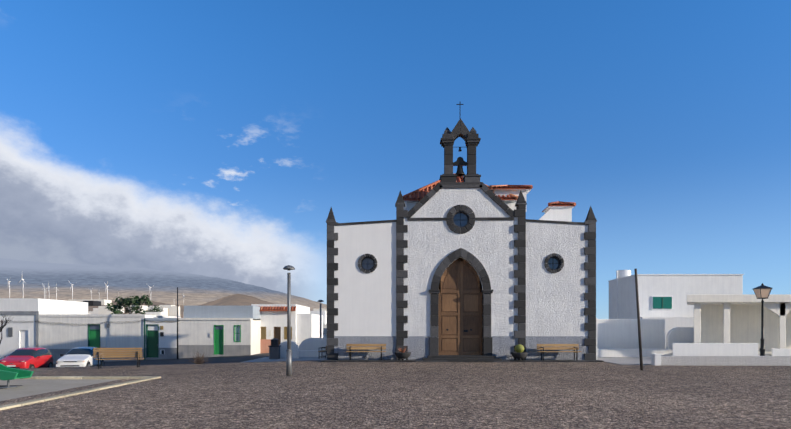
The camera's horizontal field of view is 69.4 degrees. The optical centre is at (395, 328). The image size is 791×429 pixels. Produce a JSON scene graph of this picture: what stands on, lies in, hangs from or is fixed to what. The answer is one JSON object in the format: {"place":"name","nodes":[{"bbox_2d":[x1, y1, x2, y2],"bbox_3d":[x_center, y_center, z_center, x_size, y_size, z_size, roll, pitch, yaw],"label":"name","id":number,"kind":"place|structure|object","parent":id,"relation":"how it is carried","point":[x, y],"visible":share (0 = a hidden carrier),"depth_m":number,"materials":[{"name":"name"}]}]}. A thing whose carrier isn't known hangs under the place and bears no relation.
{"place":"outdoors","nodes":[
{"label":"outdoors","id":0,"kind":"place"},
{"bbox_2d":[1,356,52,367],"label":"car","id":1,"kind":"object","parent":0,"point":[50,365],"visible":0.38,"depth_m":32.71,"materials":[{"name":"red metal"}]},
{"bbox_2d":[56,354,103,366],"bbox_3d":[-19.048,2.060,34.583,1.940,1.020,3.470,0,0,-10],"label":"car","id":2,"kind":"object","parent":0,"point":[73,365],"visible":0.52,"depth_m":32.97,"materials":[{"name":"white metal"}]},
{"bbox_2d":[53,353,268,366],"bbox_3d":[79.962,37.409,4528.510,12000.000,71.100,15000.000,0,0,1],"label":"ground","id":3,"kind":"structure","parent":0,"point":[229,359],"depth_m":39.02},
{"bbox_2d":[0,313,13,343],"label":"bare tree","id":4,"kind":"object","parent":3,"relation":"on","point":[2,325],"visible":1,"depth_m":40.16,"materials":[{"name":"brown plant"}]},
{"bbox_2d":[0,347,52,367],"bbox_3d":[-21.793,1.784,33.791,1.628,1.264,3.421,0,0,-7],"label":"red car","id":5,"kind":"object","parent":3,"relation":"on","point":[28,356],"visible":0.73,"depth_m":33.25,"materials":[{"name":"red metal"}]},
{"bbox_2d":[0,379,120,400],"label":"paved area","id":6,"kind":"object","parent":3,"relation":"on","point":[30,387],"depth_m":18.54,"materials":[{"name":"beige concrete"}]},
{"bbox_2d":[0,385,22,388],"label":"playground rubber","id":7,"kind":"object","parent":6,"relation":"on","point":[10,385],"visible":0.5,"depth_m":18.41,"materials":[{"name":"grey rubber"}]},
{"bbox_2d":[0,363,33,388],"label":"picnic table","id":8,"kind":"object","parent":7,"relation":"on","point":[8,374],"visible":1,"depth_m":17.92,"materials":[{"name":"plastic"}]},
{"bbox_2d":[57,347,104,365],"bbox_3d":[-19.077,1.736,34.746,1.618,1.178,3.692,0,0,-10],"label":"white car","id":9,"kind":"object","parent":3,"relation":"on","point":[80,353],"visible":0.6,"depth_m":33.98,"materials":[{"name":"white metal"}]},
{"bbox_2d":[105,294,162,313],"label":"fig tree","id":10,"kind":"object","parent":3,"relation":"on","point":[136,301],"visible":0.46,"depth_m":55.63,"materials":[{"name":"green plant"}]},
{"bbox_2d":[0,298,322,363],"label":"houses","id":11,"kind":"structure","parent":3,"relation":"on","point":[217,331],"depth_m":44.32,"materials":[{"name":"white paint"}]},
{"bbox_2d":[39,320,178,324],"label":"house cables","id":12,"kind":"object","parent":11,"relation":"attached to","point":[112,322],"visible":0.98,"depth_m":44.16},
{"bbox_2d":[145,312,166,315],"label":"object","id":13,"kind":"object","parent":11,"relation":"on","point":[157,313],"visible":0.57,"depth_m":46.21,"materials":[{"name":"paint"}]},
{"bbox_2d":[177,287,177,358],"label":"thin pole","id":14,"kind":"object","parent":3,"relation":"on","point":[177,322],"visible":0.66,"depth_m":42.10,"materials":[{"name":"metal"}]},
{"bbox_2d":[244,357,326,361],"bbox_3d":[-5.899,2.344,33.321,4.800,1.030,5.800,0,0,1],"label":"pavement corner","id":15,"kind":"object","parent":3,"relation":"on","point":[265,359],"visible":0.14,"depth_m":33.39,"materials":[{"name":"concrete"}]},
{"bbox_2d":[318,345,326,358],"bbox_3d":[-4.341,1.419,34.944,0.579,0.820,1.600,0,0,1],"label":"corner bench","id":16,"kind":"object","parent":15,"relation":"on","point":[321,351],"visible":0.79,"depth_m":34.36,"materials":[{"name":"metal"}]},
{"bbox_2d":[280,338,326,358],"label":"ramp walls","id":17,"kind":"structure","parent":3,"relation":"on","point":[309,347],"depth_m":36.22,"materials":[{"name":"white paint"}]},
{"bbox_2d":[310,311,326,337],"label":"houses","id":18,"kind":"structure","parent":3,"relation":"on","point":[324,313],"depth_m":62.01,"materials":[{"name":"white paint"}]},
{"bbox_2d":[318,300,323,337],"bbox_3d":[-5.129,0.016,39.158,0.435,3.946,0.435,0,0,1],"label":"lamp post","id":19,"kind":"object","parent":3,"relation":"on","point":[320,318],"visible":0.77,"depth_m":39.10,"materials":[{"name":"grey metal"}]},
{"bbox_2d":[334,222,395,335],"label":"church wing","id":20,"kind":"structure","parent":3,"relation":"on","point":[365,304],"depth_m":29.25,"materials":[{"name":"white paint"}]},
{"bbox_2d":[321,118,602,361],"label":"stone trim","id":21,"kind":"structure","parent":3,"relation":"on","point":[461,219],"depth_m":29.11,"materials":[{"name":"grey stone"}]},
{"bbox_2d":[345,344,385,360],"bbox_3d":[-1.486,1.199,28.724,2.000,0.820,0.579,0,0,1],"label":"bench","id":22,"kind":"object","parent":21,"relation":"on","point":[350,348],"depth_m":28.88,"materials":[{"name":"wood"}]},
{"bbox_2d":[394,347,410,360],"bbox_3d":[0.371,1.242,28.593,0.860,0.733,0.860,0,0,1],"label":"potted plant","id":23,"kind":"object","parent":21,"relation":"on","point":[402,354],"visible":1,"depth_m":28.37,"materials":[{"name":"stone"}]},
{"bbox_2d":[453,104,467,176],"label":"church bells","id":24,"kind":"object","parent":21,"relation":"attached to","point":[460,163],"visible":0.85,"depth_m":29.47,"materials":[{"name":"black metal"}]},
{"bbox_2d":[511,344,527,360],"bbox_3d":[6.181,1.205,28.494,0.860,0.807,0.860,0,0,1],"label":"potted cactus","id":25,"kind":"object","parent":21,"relation":"on","point":[519,354],"visible":1,"depth_m":28.30,"materials":[{"name":"plant"}]},
{"bbox_2d":[537,344,581,360],"bbox_3d":[8.162,1.199,28.560,2.100,0.820,0.579,0,0,1],"label":"bench","id":26,"kind":"object","parent":21,"relation":"on","point":[543,347],"depth_m":28.72,"materials":[{"name":"wood"}]},
{"bbox_2d":[526,221,587,335],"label":"church wing","id":27,"kind":"structure","parent":3,"relation":"on","point":[556,304],"depth_m":29.08,"materials":[{"name":"white paint"}]},
{"bbox_2d":[539,207,571,221],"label":"wall","id":28,"kind":"structure","parent":27,"relation":"on","point":[558,214],"depth_m":33.06,"materials":[{"name":"paint"}]},
{"bbox_2d":[542,201,575,211],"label":"tiled roof","id":29,"kind":"structure","parent":28,"relation":"on","point":[561,204],"depth_m":32.96,"materials":[{"name":"red tile"}]},
{"bbox_2d":[597,357,650,364],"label":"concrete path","id":30,"kind":"structure","parent":3,"relation":"on","point":[627,360],"depth_m":28.81,"materials":[{"name":"grey concrete"}]},
{"bbox_2d":[634,269,642,370],"bbox_3d":[9.573,-0.191,22.456,0.355,4.306,0.110,0,0,1],"label":"wooden pole","id":31,"kind":"object","parent":3,"relation":"on","point":[639,326],"visible":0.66,"depth_m":22.42,"materials":[{"name":"brown wood"}]},
{"bbox_2d":[608,270,743,348],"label":"house","id":32,"kind":"structure","parent":3,"relation":"on","point":[662,296],"depth_m":42.47,"materials":[{"name":"white paint"}]},
{"bbox_2d":[596,318,790,365],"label":"walls","id":33,"kind":"structure","parent":3,"relation":"on","point":[616,337],"depth_m":33.54,"materials":[{"name":"white paint"}]},
{"bbox_2d":[673,294,790,355],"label":"portico","id":34,"kind":"structure","parent":3,"relation":"on","point":[727,324],"depth_m":29.85,"materials":[{"name":"white paint"}]},
{"bbox_2d":[0,258,326,309],"bbox_3d":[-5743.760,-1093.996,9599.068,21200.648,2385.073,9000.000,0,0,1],"label":"mountain","id":35,"kind":"structure","parent":0,"point":[193,289],"depth_m":12071.17,"materials":[{"name":"black soil"}]},
{"bbox_2d":[88,294,312,313],"bbox_3d":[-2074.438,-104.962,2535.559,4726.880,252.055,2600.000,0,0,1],"label":"foothills","id":36,"kind":"structure","parent":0,"point":[238,300],"depth_m":3564.32,"materials":[{"name":"black"}]},
{"bbox_2d":[69,299,111,305],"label":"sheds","id":37,"kind":"object","parent":36,"relation":"on","point":[95,302],"visible":0.48,"depth_m":2421.76,"materials":[{"name":"white paint"}]},
{"bbox_2d":[7,279,182,305],"bbox_3d":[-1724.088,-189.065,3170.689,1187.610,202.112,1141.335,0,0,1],"label":"wind turbines","id":38,"kind":"object","parent":36,"relation":"on","point":[57,289],"visible":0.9,"depth_m":2629.72,"materials":[{"name":"white metal"}]},
{"bbox_2d":[268,338,280,358],"bbox_3d":[-7.188,1.197,33.993,0.620,1.263,0.620,0,0,1],"label":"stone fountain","id":39,"kind":"object","parent":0,"point":[274,349],"visible":1,"depth_m":33.73,"materials":[{"name":"grey stone"}]},
{"bbox_2d":[0,360,790,428],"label":"gravel ground","id":40,"kind":"structure","parent":0,"point":[314,394],"depth_m":13.88,"materials":[{"name":"gravel"}]},
{"bbox_2d":[0,376,160,409],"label":"playground curbs","id":41,"kind":"structure","parent":40,"relation":"on","point":[34,401],"depth_m":18.29,"materials":[{"name":"beige concrete"}]},
{"bbox_2d":[93,348,143,368],"bbox_3d":[-13.582,1.461,28.072,2.200,1.005,0.579,0,0,-13],"label":"bench","id":42,"kind":"object","parent":40,"relation":"on","point":[100,353],"visible":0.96,"depth_m":27.84,"materials":[{"name":"wood"}]},
{"bbox_2d":[188,353,209,363],"bbox_3d":[-10.300,1.550,30.037,1.236,0.712,1.131,0,0,1],"label":"dry shrub","id":43,"kind":"object","parent":40,"relation":"on","point":[197,361],"visible":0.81,"depth_m":30.02,"materials":[{"name":"brown plant"}]},
{"bbox_2d":[283,265,294,375],"bbox_3d":[-3.790,-0.267,20.333,0.435,3.946,0.435,0,0,1],"label":"lamp post","id":44,"kind":"object","parent":40,"relation":"on","point":[288,351],"visible":1,"depth_m":20.28,"materials":[{"name":"grey metal"}]},
{"bbox_2d":[0,0,790,318],"label":"sky","id":45,"kind":"structure","parent":0,"point":[210,138],"materials":[{"name":"blue"}]},
{"bbox_2d":[396,188,517,354],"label":"church walls","id":46,"kind":"structure","parent":0,"point":[487,244],"depth_m":29.16,"materials":[{"name":"white paint"}]},
{"bbox_2d":[438,257,481,354],"bbox_3d":[3.338,-1.176,29.515,2.320,5.130,0.095,0,0,1],"label":"church door","id":47,"kind":"structure","parent":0,"point":[460,311],"depth_m":29.48,"materials":[{"name":"brown wood"}]},
{"bbox_2d":[334,336,587,359],"bbox_3d":[3.332,1.034,29.177,12.940,1.250,0.072,0,0,1],"label":"wall base","id":48,"kind":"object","parent":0,"point":[502,347],"depth_m":29.17,"materials":[{"name":"grey paint"}]},
{"bbox_2d":[753,283,772,355],"bbox_3d":[17.707,-0.266,27.568,0.600,3.850,0.600,0,0,1],"label":"street lamp","id":49,"kind":"object","parent":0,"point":[762,291],"visible":0.85,"depth_m":27.51,"materials":[{"name":"metal"}]},
{"bbox_3d":[3.398,-1.991,33.067,6.560,7.300,6.190,0,0,1],"label":"church nave","id":50,"kind":"object","parent":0,"visible":0},
{"bbox_2d":[407,201,510,210],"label":"church nave","id":51,"kind":"structure","parent":50,"relation":"on","point":[410,205],"depth_m":30.15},
{"bbox_2d":[402,173,517,209],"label":"tiled roof","id":52,"kind":"structure","parent":51,"relation":"on","point":[418,195],"depth_m":30.36,"materials":[{"name":"tile"}]},
{"bbox_2d":[493,190,525,210],"bbox_3d":[6.064,-6.741,31.017,1.700,1.200,1.800,0,0,1],"label":"church turret","id":53,"kind":"object","parent":51,"relation":"on","point":[501,193],"visible":0.14,"depth_m":30.12,"materials":[{"name":"paint"}]},
{"bbox_2d":[489,185,532,194],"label":"roof cornice","id":54,"kind":"structure","parent":53,"relation":"on","point":[527,188],"depth_m":29.95,"materials":[{"name":"tile"}]},
{"bbox_3d":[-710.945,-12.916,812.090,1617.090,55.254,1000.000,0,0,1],"label":"hillside","id":55,"kind":"structure","parent":0,"visible":0},
{"bbox_2d":[89,305,326,317],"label":"village","id":56,"kind":"object","parent":55,"relation":"on","point":[170,310],"visible":0.06,"depth_m":805.08,"materials":[{"name":"white paint"}]}
]}

